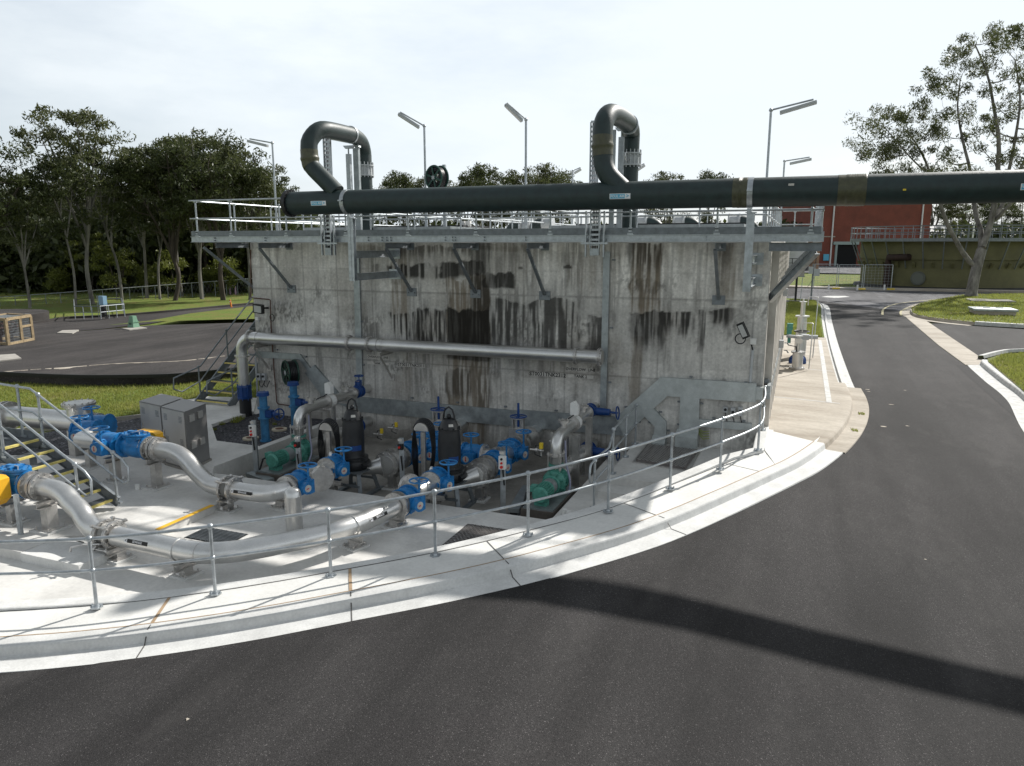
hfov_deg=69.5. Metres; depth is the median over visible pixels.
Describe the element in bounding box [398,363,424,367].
name plate
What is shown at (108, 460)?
pipe support
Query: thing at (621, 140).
pipe prop
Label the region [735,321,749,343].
floodlight
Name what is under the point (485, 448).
header pipe
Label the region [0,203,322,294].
understorey
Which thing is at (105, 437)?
plug valve
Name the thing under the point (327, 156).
cable ladder
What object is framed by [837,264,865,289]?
fence panel
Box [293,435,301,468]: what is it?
control post
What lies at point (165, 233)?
gum tree
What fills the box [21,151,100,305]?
gum tree
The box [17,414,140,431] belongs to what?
gravel edging
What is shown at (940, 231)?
woodland
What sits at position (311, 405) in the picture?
riser pipe
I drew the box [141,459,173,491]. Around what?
pipe support
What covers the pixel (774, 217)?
roof handrail
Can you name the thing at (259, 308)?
floodlight
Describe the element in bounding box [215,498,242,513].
pipe support
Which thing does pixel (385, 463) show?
suction pipe
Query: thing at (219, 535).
floor grating
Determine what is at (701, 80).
sky
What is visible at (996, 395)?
asphalt patch
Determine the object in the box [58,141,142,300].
gum tree
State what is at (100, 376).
reservoir kerb
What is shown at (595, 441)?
suction pipe
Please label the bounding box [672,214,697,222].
bend pipe
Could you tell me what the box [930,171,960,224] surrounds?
gum tree
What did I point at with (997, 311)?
pit cover
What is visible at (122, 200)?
gum tree
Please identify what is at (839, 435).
kerb
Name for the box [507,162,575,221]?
gum tree
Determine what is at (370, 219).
roof handrail
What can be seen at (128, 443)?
check valve
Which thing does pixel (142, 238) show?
gum tree
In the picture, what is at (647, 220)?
bend pipe
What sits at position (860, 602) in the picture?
road
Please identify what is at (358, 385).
plug valve
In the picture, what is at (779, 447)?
footpath
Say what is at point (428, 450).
plug valve
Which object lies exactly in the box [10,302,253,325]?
lane kerb
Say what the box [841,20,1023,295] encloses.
gum tree
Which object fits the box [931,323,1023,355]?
side road
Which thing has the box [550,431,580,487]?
riser support
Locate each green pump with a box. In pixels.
[258,433,310,470]
[517,462,568,515]
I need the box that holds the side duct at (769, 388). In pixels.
[764,334,782,398]
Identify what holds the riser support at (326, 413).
on the pit floor
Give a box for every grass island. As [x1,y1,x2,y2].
[912,294,1023,323]
[988,353,1023,390]
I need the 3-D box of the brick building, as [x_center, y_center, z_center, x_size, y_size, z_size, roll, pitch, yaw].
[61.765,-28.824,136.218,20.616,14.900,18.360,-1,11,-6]
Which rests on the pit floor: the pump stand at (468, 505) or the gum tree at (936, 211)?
the pump stand at (468, 505)
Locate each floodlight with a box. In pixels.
[253,303,274,320]
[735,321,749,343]
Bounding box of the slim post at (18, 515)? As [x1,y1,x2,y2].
[13,494,23,534]
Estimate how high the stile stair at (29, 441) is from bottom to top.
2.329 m
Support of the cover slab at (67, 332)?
on the reservoir roof at (153, 347)
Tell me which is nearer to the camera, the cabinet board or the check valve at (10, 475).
the check valve at (10, 475)
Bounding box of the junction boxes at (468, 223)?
[462,221,470,226]
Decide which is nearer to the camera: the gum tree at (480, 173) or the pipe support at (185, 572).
the pipe support at (185, 572)
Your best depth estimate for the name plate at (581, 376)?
18.07 m
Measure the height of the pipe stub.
0.110 m
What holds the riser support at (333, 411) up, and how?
on the pit floor
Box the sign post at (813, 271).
[808,264,819,298]
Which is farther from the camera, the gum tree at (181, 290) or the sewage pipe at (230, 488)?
the gum tree at (181, 290)
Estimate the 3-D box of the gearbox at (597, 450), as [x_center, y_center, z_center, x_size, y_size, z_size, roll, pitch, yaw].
[2.199,1.650,17.457,0.691,0.331,0.336,4,11,21]
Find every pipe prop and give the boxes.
[343,145,354,189]
[615,127,624,227]
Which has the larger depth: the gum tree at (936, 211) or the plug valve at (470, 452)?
the gum tree at (936, 211)
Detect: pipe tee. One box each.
[302,458,334,491]
[398,471,439,496]
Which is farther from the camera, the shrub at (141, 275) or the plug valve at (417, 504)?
the shrub at (141, 275)
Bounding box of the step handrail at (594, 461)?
[589,403,638,506]
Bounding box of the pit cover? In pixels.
[968,306,1018,315]
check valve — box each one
[0,463,33,504]
[115,428,163,459]
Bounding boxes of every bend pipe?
[506,216,533,228]
[527,218,554,228]
[638,217,661,222]
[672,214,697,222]
[727,213,758,226]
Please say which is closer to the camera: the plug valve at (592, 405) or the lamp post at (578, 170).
the plug valve at (592, 405)
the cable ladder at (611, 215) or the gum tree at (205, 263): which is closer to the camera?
the cable ladder at (611, 215)
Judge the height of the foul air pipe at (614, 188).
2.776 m
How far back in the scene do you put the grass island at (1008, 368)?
25.16 m
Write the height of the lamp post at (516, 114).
3.356 m
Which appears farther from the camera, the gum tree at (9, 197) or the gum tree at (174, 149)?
the gum tree at (9, 197)
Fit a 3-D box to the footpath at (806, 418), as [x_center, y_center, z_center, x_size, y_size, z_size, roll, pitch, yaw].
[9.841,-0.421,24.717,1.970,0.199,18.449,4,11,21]
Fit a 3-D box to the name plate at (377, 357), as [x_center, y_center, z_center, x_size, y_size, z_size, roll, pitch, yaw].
[-3.648,-0.704,20.080,0.703,0.099,0.014,4,11,21]
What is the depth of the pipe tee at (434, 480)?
14.13 m
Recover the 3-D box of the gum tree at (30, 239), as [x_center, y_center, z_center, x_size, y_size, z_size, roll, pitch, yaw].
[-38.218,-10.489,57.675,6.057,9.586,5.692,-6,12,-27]
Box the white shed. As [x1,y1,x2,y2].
[929,226,992,237]
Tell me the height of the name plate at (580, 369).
0.084 m
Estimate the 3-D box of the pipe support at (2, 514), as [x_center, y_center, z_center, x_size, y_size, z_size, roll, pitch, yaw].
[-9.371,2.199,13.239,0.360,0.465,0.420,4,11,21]
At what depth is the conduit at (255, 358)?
21.64 m
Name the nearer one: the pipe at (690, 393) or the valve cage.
the pipe at (690, 393)
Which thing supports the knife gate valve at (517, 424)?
attached to the suction pipe at (483, 468)
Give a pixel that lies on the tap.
(74, 546)
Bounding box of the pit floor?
[241,436,602,515]
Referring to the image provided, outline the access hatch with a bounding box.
[633,444,700,470]
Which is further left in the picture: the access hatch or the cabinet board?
the access hatch
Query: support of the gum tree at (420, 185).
on the ground at (136, 303)
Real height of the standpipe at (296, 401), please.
1.280 m
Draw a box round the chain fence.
[0,278,251,304]
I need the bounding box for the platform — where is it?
[606,441,768,487]
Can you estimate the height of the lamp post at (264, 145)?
3.119 m
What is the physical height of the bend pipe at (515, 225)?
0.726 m
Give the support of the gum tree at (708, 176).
on the ground at (136, 303)
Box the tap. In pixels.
[68,541,101,551]
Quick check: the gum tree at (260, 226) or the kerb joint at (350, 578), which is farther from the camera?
the gum tree at (260, 226)
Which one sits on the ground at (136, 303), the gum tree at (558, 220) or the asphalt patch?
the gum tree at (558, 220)
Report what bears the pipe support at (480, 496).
on the pit floor
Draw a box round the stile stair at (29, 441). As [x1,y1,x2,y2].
[0,383,129,508]
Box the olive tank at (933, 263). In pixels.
[850,225,1023,289]
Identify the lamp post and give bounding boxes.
[247,138,278,229]
[398,111,427,226]
[504,102,527,228]
[571,167,581,224]
[762,99,816,226]
[779,156,811,226]
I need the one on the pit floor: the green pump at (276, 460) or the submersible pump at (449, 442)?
the green pump at (276, 460)
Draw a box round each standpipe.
[256,391,284,441]
[287,381,307,428]
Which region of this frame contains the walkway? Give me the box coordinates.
[188,198,824,304]
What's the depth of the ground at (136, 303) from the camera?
63.06 m
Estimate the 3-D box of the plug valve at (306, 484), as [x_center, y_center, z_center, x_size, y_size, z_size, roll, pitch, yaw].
[-4.091,1.882,14.214,0.754,0.694,0.440,4,11,21]
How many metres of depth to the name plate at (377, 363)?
20.12 m
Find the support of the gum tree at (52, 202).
on the ground at (136, 303)
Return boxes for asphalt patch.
[956,365,1015,417]
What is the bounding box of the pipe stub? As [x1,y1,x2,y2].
[562,508,570,514]
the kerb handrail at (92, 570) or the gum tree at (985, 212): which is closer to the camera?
the kerb handrail at (92, 570)
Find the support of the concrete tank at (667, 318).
on the ground at (136, 303)
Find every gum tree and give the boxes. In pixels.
[0,136,65,232]
[0,186,50,219]
[0,187,63,307]
[2,191,55,285]
[5,187,73,220]
[9,103,145,303]
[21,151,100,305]
[50,169,123,289]
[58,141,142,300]
[88,146,176,297]
[93,175,170,227]
[99,141,235,300]
[119,147,218,295]
[121,156,189,298]
[140,132,234,298]
[150,133,251,291]
[156,127,270,299]
[196,146,286,299]
[225,178,295,221]
[229,163,291,230]
[255,185,319,227]
[374,179,409,224]
[382,170,423,225]
[407,173,453,225]
[448,180,480,224]
[451,176,502,226]
[456,161,514,227]
[490,169,538,226]
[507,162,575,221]
[514,174,555,218]
[534,170,582,224]
[639,170,690,222]
[696,169,733,222]
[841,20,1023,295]
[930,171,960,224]
[934,204,972,224]
[942,203,988,223]
[969,203,1009,223]
[971,203,1023,228]
[1004,203,1023,221]
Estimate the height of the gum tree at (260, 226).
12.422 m
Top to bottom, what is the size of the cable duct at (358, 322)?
3.738 m
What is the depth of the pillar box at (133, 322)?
41.21 m
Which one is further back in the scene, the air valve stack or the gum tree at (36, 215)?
the gum tree at (36, 215)
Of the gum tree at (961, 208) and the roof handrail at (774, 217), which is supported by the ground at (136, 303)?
the gum tree at (961, 208)
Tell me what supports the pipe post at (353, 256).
attached to the concrete tank at (667, 318)
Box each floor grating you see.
[184,528,247,541]
[441,524,507,545]
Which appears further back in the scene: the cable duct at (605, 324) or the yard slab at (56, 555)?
the cable duct at (605, 324)
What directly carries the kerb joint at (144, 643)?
on the kerb at (38, 652)
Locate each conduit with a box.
[254,357,258,409]
[749,338,756,382]
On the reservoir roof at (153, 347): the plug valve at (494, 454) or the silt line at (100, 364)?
the silt line at (100, 364)
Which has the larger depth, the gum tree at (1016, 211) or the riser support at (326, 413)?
the gum tree at (1016, 211)
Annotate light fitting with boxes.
[779,340,783,347]
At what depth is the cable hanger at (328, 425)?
16.62 m
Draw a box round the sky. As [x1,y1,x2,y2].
[0,0,1023,228]
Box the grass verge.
[785,298,823,336]
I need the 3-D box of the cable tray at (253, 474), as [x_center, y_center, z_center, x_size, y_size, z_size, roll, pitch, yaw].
[-5.719,2.163,16.733,0.840,0.140,0.220,9,14,40]
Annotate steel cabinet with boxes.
[139,394,182,463]
[161,399,211,470]
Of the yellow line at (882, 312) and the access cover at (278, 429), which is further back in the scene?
the yellow line at (882, 312)
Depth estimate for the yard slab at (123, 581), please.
12.19 m
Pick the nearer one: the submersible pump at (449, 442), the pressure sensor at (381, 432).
the submersible pump at (449, 442)
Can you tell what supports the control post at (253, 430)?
on the pit floor
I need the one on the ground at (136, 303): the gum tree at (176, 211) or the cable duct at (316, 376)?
the gum tree at (176, 211)
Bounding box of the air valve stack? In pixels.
[784,296,818,369]
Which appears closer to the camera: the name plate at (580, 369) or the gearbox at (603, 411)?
the gearbox at (603, 411)
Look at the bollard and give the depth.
12.98 m
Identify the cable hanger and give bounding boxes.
[318,418,339,458]
[411,418,435,476]
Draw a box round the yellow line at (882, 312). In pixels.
[881,299,935,314]
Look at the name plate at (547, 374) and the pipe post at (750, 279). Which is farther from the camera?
the name plate at (547, 374)
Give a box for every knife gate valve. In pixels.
[430,396,446,427]
[509,403,530,452]
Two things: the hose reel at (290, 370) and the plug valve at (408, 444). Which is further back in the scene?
the hose reel at (290, 370)
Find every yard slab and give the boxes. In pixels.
[0,396,341,559]
[0,452,623,636]
[20,536,109,574]
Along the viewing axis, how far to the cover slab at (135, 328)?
40.74 m
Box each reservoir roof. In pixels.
[0,309,49,323]
[0,323,257,385]
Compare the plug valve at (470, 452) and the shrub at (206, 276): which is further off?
the shrub at (206, 276)
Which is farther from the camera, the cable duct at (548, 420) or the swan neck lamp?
the swan neck lamp
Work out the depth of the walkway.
16.84 m
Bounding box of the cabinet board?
[794,270,804,300]
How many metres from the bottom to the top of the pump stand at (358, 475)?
0.560 m
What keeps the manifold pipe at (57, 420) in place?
on the yard slab at (151, 511)
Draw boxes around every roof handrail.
[278,204,581,229]
[468,214,774,228]
[489,207,780,228]
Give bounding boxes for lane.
[2,304,252,335]
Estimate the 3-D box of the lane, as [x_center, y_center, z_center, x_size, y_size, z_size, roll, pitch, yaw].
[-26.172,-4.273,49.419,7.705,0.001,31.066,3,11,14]
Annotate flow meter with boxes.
[316,381,336,406]
[560,401,581,427]
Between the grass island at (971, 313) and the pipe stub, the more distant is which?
the grass island at (971, 313)
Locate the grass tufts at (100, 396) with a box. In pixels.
[0,377,258,428]
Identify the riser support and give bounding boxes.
[306,409,331,456]
[331,396,353,445]
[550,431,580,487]
[564,416,592,476]
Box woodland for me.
[317,217,1023,237]
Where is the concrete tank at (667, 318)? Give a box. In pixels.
[250,242,789,461]
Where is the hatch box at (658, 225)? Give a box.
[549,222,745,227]
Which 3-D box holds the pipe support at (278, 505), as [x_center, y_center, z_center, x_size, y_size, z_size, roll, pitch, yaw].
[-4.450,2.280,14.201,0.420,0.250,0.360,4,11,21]
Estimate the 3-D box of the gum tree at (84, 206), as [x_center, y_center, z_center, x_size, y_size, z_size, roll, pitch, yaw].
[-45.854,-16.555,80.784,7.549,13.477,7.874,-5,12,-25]
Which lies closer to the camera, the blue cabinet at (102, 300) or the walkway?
the walkway
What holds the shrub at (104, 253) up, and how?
on the ground at (136, 303)
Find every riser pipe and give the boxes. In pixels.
[289,384,371,440]
[547,402,599,471]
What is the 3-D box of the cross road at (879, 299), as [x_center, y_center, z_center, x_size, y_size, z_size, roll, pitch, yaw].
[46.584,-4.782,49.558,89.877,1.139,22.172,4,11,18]
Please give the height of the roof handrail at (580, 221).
0.984 m
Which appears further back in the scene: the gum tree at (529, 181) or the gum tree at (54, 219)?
the gum tree at (529, 181)
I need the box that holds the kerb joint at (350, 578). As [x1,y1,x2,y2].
[348,569,351,589]
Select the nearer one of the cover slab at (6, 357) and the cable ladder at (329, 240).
the cable ladder at (329, 240)
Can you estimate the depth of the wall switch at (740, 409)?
16.75 m
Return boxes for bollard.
[284,486,302,530]
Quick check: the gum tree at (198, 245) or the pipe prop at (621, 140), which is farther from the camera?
the gum tree at (198, 245)
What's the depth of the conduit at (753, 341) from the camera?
16.48 m
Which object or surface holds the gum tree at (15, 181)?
on the ground at (136, 303)
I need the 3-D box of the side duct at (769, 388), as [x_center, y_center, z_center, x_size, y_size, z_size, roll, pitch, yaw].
[7.770,-0.804,21.751,0.150,0.390,11.250,4,11,21]
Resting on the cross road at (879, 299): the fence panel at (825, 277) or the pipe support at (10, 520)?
the fence panel at (825, 277)
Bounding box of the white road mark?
[824,296,847,297]
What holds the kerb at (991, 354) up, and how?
on the side road at (978, 340)
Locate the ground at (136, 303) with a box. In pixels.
[0,273,1023,432]
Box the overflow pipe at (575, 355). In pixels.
[234,330,603,416]
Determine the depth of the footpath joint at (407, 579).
10.26 m
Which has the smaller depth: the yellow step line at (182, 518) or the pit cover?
the yellow step line at (182, 518)
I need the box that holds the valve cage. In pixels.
[0,313,34,344]
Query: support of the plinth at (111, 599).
on the ground at (136, 303)
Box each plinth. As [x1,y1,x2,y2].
[0,426,768,610]
[256,455,319,481]
[521,486,576,519]
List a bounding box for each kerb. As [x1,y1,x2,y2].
[0,366,253,377]
[0,441,842,672]
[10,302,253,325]
[787,285,1023,292]
[817,382,868,452]
[818,302,854,387]
[902,295,974,325]
[968,359,1023,430]
[975,321,1023,327]
[978,348,1023,358]
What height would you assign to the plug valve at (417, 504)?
0.694 m
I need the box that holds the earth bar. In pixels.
[698,429,709,440]
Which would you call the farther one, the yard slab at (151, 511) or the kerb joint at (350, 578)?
the yard slab at (151, 511)
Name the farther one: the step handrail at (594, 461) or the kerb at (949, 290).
the kerb at (949, 290)
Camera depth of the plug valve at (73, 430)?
15.94 m
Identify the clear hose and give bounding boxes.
[308,415,312,461]
[564,440,570,493]
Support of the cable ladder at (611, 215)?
attached to the walkway
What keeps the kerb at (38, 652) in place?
on the road at (860, 602)
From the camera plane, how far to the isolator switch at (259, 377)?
21.56 m
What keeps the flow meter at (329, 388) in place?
attached to the riser pipe at (311, 405)
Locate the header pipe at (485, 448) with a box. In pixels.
[426,438,489,456]
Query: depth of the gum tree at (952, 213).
162.85 m
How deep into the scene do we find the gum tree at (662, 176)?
122.45 m
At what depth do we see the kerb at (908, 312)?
41.19 m
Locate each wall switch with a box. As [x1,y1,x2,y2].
[723,407,727,420]
[730,407,735,421]
[738,406,742,422]
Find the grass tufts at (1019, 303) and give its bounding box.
[911,292,1023,323]
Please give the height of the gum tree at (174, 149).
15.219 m
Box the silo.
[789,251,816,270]
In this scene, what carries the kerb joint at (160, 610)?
on the footpath at (37, 621)
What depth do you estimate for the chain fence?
67.47 m
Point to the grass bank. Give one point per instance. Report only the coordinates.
(232, 313)
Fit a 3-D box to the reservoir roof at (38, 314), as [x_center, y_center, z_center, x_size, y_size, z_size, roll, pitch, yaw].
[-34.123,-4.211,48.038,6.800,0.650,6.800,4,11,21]
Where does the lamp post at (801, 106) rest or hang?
on the concrete tank at (667, 318)
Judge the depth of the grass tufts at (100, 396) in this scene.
25.00 m
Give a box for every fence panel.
[813,264,839,288]
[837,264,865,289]
[863,264,894,289]
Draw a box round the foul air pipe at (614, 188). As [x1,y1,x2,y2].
[280,103,1023,229]
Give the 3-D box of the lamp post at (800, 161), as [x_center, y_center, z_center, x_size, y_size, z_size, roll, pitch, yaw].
[9.772,-6.367,25.504,0.918,2.790,0.110,4,11,21]
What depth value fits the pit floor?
16.87 m
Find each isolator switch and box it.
[257,373,264,386]
[261,373,269,386]
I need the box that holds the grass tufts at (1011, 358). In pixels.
[989,352,1023,389]
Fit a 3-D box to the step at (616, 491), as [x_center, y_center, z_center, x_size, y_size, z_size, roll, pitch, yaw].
[2.867,2.314,14.545,2.300,0.255,0.480,4,11,21]
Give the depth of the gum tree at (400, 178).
114.16 m
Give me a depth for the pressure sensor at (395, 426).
19.56 m
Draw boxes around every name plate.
[367,355,388,359]
[367,361,388,364]
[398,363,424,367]
[529,371,565,377]
[566,367,594,371]
[568,374,593,378]
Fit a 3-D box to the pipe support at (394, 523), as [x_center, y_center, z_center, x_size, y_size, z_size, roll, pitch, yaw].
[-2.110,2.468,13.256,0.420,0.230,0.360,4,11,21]
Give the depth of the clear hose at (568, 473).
15.44 m
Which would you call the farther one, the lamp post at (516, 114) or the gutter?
the gutter
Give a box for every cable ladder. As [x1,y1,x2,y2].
[317,214,336,254]
[322,138,362,229]
[581,210,607,256]
[589,120,615,227]
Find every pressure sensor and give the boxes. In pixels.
[373,428,383,439]
[388,422,397,433]
[530,442,543,456]
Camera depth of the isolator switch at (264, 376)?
21.50 m
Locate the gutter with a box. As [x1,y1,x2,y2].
[907,317,981,364]
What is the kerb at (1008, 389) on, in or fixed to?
on the road at (860, 602)
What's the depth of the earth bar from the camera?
17.16 m
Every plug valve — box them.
[68,415,105,440]
[82,405,117,431]
[89,425,122,456]
[283,462,317,495]
[321,446,352,478]
[353,374,365,397]
[394,477,428,515]
[397,432,426,466]
[416,421,440,439]
[424,459,457,494]
[426,431,438,461]
[461,432,482,464]
[481,440,514,476]
[497,429,531,463]
[587,403,596,416]
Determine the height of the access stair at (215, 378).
4.357 m
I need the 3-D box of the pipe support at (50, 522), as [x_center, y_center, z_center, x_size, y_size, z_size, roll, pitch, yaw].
[-7.964,2.264,12.694,0.460,0.540,0.460,4,11,21]
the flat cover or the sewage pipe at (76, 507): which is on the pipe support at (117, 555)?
the sewage pipe at (76, 507)
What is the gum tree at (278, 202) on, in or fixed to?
on the ground at (136, 303)
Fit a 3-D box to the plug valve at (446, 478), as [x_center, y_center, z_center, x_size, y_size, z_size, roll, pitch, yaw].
[-1.420,1.856,14.463,0.754,0.694,0.440,4,11,21]
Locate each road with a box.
[0,288,1023,765]
[786,288,1021,310]
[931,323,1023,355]
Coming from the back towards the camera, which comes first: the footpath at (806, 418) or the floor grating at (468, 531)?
the footpath at (806, 418)
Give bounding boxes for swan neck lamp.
[964,210,974,237]
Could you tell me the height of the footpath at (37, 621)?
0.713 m
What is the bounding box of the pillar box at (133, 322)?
[128,316,139,327]
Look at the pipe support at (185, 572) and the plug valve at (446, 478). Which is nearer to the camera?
the pipe support at (185, 572)
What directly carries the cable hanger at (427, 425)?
on the pit floor
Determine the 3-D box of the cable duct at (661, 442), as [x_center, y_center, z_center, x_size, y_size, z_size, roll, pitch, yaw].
[3.463,1.364,17.438,0.320,0.224,0.220,4,11,21]
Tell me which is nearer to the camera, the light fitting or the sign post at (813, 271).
the light fitting
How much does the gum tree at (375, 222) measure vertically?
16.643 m
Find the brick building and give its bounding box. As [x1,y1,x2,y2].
[772,204,931,265]
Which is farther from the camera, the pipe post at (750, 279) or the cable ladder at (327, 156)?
the cable ladder at (327, 156)
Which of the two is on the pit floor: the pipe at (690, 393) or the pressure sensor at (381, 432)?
the pressure sensor at (381, 432)
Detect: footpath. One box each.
[0,450,774,635]
[765,429,818,463]
[769,335,842,440]
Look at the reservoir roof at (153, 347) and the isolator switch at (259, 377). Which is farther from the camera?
the reservoir roof at (153, 347)
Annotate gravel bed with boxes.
[5,414,322,454]
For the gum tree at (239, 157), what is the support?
on the ground at (136, 303)
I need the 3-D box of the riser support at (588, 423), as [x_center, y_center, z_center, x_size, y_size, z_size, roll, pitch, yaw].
[1.583,1.449,17.172,0.720,1.380,0.260,4,11,21]
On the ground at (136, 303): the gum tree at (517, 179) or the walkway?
the gum tree at (517, 179)
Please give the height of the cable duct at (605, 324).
3.945 m
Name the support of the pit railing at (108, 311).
on the ground at (136, 303)
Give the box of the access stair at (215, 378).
[173,296,257,405]
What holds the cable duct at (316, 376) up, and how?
attached to the concrete tank at (667, 318)
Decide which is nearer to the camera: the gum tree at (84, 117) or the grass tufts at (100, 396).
the grass tufts at (100, 396)
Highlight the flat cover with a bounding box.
[966,298,1015,302]
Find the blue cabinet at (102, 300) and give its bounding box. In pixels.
[96,295,107,318]
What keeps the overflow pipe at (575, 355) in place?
attached to the concrete tank at (667, 318)
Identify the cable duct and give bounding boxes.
[256,349,358,409]
[354,258,364,384]
[359,397,623,435]
[600,252,614,415]
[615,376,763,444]
[651,434,665,444]
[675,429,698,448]
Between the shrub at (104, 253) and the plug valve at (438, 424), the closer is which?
the plug valve at (438, 424)
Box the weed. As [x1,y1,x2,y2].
[231,415,240,422]
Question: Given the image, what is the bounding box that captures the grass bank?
[113,306,254,324]
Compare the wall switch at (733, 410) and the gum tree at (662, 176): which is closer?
the wall switch at (733, 410)
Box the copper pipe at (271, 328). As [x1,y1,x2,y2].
[250,250,288,405]
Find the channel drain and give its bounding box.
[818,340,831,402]
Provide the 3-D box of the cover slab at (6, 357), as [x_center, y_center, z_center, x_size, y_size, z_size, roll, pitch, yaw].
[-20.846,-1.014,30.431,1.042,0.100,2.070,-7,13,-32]
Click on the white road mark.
(835, 296)
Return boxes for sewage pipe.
[17,471,409,563]
[140,436,297,503]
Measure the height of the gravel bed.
0.260 m
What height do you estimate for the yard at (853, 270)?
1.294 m
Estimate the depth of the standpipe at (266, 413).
18.57 m
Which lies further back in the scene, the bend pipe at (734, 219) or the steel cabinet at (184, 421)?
the bend pipe at (734, 219)
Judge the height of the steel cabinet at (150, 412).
1.330 m
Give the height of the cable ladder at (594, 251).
1.020 m
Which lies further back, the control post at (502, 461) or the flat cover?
the flat cover
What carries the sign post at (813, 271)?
on the grass verge
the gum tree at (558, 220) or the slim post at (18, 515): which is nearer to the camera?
the slim post at (18, 515)
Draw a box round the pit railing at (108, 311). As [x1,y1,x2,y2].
[73,298,124,318]
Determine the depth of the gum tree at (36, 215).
85.50 m
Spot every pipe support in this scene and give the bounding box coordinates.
[0,496,30,526]
[0,512,5,517]
[29,498,72,535]
[79,447,104,469]
[102,456,126,483]
[104,547,136,564]
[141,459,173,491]
[168,562,203,581]
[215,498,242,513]
[267,499,284,511]
[329,478,342,489]
[339,536,369,552]
[381,471,399,490]
[381,515,407,530]
[425,493,445,504]
[468,483,490,503]
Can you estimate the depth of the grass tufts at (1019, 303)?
46.70 m
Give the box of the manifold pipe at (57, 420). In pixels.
[0,398,103,456]
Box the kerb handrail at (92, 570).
[0,385,766,609]
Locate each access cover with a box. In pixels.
[242,436,258,440]
[272,427,286,431]
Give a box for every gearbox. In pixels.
[592,447,619,460]
[594,406,619,419]
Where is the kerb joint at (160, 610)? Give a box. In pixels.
[151,597,170,622]
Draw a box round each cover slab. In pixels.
[0,354,21,361]
[57,330,78,333]
[122,327,146,330]
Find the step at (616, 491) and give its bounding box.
[597,484,702,502]
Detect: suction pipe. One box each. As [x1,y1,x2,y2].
[309,416,372,450]
[362,418,468,477]
[463,425,543,488]
[563,438,598,473]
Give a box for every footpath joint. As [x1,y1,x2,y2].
[0,441,813,636]
[9,460,732,610]
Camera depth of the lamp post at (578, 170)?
29.08 m
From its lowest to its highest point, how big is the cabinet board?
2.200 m
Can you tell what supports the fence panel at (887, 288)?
on the cross road at (879, 299)
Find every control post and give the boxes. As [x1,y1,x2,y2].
[249,420,258,470]
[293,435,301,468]
[397,437,404,479]
[499,450,505,513]
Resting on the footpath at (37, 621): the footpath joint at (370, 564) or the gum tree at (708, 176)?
the footpath joint at (370, 564)
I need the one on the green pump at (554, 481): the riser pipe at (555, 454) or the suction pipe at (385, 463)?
the riser pipe at (555, 454)
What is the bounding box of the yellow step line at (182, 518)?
[156,505,213,529]
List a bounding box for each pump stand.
[336,468,383,494]
[426,480,477,508]
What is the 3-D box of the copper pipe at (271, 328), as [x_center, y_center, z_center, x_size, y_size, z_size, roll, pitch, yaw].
[-6.996,-1.564,21.208,1.148,4.470,0.028,4,11,21]
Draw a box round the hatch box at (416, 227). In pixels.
[305,225,489,229]
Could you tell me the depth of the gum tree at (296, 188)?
94.43 m
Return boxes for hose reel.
[281,359,299,384]
[425,165,448,225]
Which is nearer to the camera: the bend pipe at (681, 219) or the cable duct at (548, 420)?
the cable duct at (548, 420)
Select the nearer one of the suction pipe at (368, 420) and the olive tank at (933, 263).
the suction pipe at (368, 420)
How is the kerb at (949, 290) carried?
on the cross road at (879, 299)
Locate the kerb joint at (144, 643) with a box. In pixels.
[135,624,150,658]
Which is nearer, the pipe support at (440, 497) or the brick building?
the pipe support at (440, 497)
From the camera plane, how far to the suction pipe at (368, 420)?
18.77 m
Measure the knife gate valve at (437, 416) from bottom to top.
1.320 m
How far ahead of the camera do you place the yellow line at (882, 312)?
48.54 m
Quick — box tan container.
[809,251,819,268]
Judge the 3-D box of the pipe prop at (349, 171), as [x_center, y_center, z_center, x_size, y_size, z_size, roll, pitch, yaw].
[-4.306,-5.071,19.651,0.340,2.415,0.130,4,11,21]
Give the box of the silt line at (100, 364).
[5,356,220,371]
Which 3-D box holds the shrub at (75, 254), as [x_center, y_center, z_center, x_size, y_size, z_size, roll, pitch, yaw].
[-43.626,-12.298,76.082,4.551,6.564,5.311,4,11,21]
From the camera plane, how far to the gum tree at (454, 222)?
120.01 m
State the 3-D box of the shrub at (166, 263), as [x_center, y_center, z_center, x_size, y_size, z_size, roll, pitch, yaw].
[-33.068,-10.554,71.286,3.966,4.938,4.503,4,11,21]
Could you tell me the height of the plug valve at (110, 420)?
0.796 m
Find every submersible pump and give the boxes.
[341,398,370,471]
[437,406,466,483]
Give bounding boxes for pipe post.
[345,214,400,280]
[742,207,763,291]
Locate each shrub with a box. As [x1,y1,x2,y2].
[41,266,72,293]
[55,233,114,292]
[89,240,136,296]
[131,264,161,294]
[141,248,189,295]
[188,269,217,292]
[203,256,243,291]
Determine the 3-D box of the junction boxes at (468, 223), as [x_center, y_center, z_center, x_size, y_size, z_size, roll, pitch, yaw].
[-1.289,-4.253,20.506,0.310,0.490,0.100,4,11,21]
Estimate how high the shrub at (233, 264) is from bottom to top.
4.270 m
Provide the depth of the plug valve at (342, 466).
15.19 m
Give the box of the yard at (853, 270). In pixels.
[805,266,860,273]
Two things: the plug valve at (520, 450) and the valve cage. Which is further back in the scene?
the valve cage

